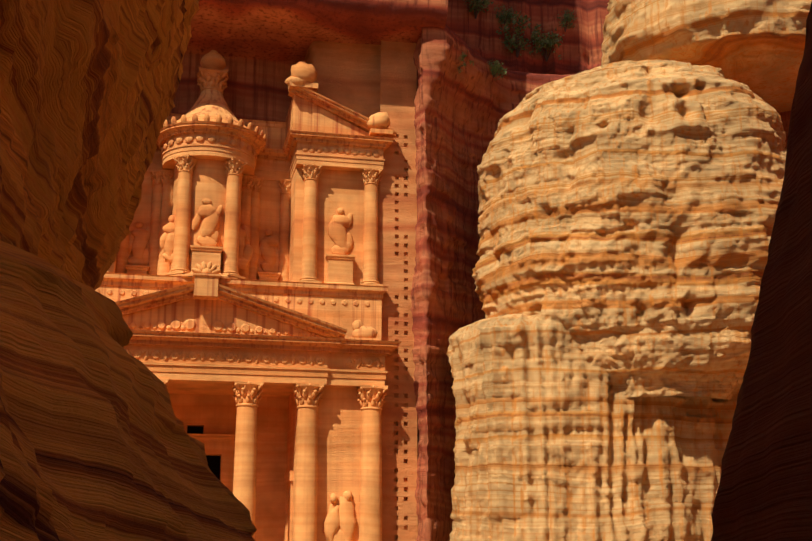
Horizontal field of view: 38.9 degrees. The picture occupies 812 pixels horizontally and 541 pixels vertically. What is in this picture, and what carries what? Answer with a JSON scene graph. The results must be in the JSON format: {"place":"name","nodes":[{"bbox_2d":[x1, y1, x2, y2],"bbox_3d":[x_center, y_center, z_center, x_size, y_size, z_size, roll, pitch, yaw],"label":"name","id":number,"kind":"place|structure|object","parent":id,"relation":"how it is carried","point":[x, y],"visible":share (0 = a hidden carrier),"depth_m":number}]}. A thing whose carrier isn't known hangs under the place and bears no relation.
{"place":"outdoors","nodes":[
{"label":"outdoors","id":0,"kind":"place"},
{"bbox_2d":[184,0,447,61],"bbox_3d":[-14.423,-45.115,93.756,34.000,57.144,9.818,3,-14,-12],"label":"overhang","id":1,"kind":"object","parent":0,"point":[280,30],"depth_m":86.69},
{"bbox_2d":[170,54,297,121],"bbox_3d":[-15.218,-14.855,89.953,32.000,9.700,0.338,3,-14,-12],"label":"rock wall","id":2,"kind":"structure","parent":1,"relation":"attached to","point":[255,89],"depth_m":90.41},
{"bbox_2d":[446,314,741,540],"bbox_3d":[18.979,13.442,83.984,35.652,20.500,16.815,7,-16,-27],"label":"cliff","id":3,"kind":"structure","parent":0,"point":[556,438],"depth_m":74.26},
{"bbox_2d":[472,59,786,403],"bbox_3d":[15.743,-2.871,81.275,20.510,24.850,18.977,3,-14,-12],"label":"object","id":4,"kind":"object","parent":3,"relation":"on","point":[627,213],"depth_m":74.51},
{"bbox_2d":[601,0,811,112],"bbox_3d":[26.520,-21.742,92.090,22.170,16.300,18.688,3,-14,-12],"label":"rock formation","id":5,"kind":"object","parent":4,"relation":"on","point":[756,47],"visible":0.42,"depth_m":84.25},
{"bbox_2d":[410,0,790,540],"bbox_3d":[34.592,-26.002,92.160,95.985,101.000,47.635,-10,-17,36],"label":"cliff face","id":6,"kind":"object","parent":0,"point":[458,116],"depth_m":88.43},
{"bbox_2d":[304,41,380,117],"bbox_3d":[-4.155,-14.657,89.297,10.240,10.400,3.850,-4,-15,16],"label":"rock wall","id":7,"kind":"structure","parent":6,"relation":"on","point":[348,76],"depth_m":88.67},
{"bbox_2d":[455,51,473,72],"bbox_3d":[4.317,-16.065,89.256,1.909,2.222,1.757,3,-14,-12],"label":"bush","id":8,"kind":"object","parent":6,"relation":"on","point":[464,63],"depth_m":88.99},
{"bbox_2d":[463,0,493,18],"bbox_3d":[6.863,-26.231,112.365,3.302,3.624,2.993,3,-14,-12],"label":"bush","id":9,"kind":"object","parent":6,"relation":"on","point":[486,2],"depth_m":111.76},
{"bbox_2d":[487,59,506,80],"bbox_3d":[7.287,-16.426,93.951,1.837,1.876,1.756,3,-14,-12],"label":"bush","id":10,"kind":"object","parent":6,"relation":"on","point":[495,67],"depth_m":93.72},
{"bbox_2d":[494,4,512,24],"bbox_3d":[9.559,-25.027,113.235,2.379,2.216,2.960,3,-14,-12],"label":"bush","id":11,"kind":"object","parent":6,"relation":"on","point":[509,14],"depth_m":112.63},
{"bbox_2d":[496,10,543,57],"bbox_3d":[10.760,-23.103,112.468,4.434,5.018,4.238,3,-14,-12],"label":"bush","id":12,"kind":"object","parent":6,"relation":"on","point":[508,40],"depth_m":111.74},
{"bbox_2d":[527,24,564,61],"bbox_3d":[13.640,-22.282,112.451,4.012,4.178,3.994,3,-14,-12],"label":"bush","id":13,"kind":"object","parent":6,"relation":"on","point":[548,41],"depth_m":111.91},
{"bbox_2d":[557,9,577,31],"bbox_3d":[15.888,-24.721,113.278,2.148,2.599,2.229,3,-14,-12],"label":"bush","id":14,"kind":"object","parent":6,"relation":"on","point":[568,17],"depth_m":113.06},
{"bbox_3d":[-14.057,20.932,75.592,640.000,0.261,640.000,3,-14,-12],"label":"ground","id":15,"kind":"structure","parent":0,"visible":0},
{"bbox_2d":[0,0,256,540],"bbox_3d":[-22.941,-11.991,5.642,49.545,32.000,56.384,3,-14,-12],"label":"canyon wall","id":16,"kind":"structure","parent":15,"relation":"on","point":[97,443],"depth_m":12.48},
{"bbox_2d":[187,427,219,479],"bbox_3d":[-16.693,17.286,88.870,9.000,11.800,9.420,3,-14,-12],"label":"chamber","id":17,"kind":"object","parent":15,"relation":"on","point":[213,464],"depth_m":94.47},
{"bbox_2d":[95,50,401,540],"bbox_3d":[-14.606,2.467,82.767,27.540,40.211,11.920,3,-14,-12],"label":"temple facade","id":18,"kind":"structure","parent":15,"relation":"on","point":[243,288],"depth_m":82.61},
{"bbox_2d":[379,40,417,540],"bbox_3d":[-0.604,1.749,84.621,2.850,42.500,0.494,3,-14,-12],"label":"rock wall","id":19,"kind":"structure","parent":15,"relation":"on","point":[398,184],"depth_m":84.56},
{"bbox_2d":[711,2,811,540],"bbox_3d":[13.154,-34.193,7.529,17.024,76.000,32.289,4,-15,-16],"label":"canyon wall","id":20,"kind":"structure","parent":15,"relation":"on","point":[764,491],"depth_m":9.29}
]}

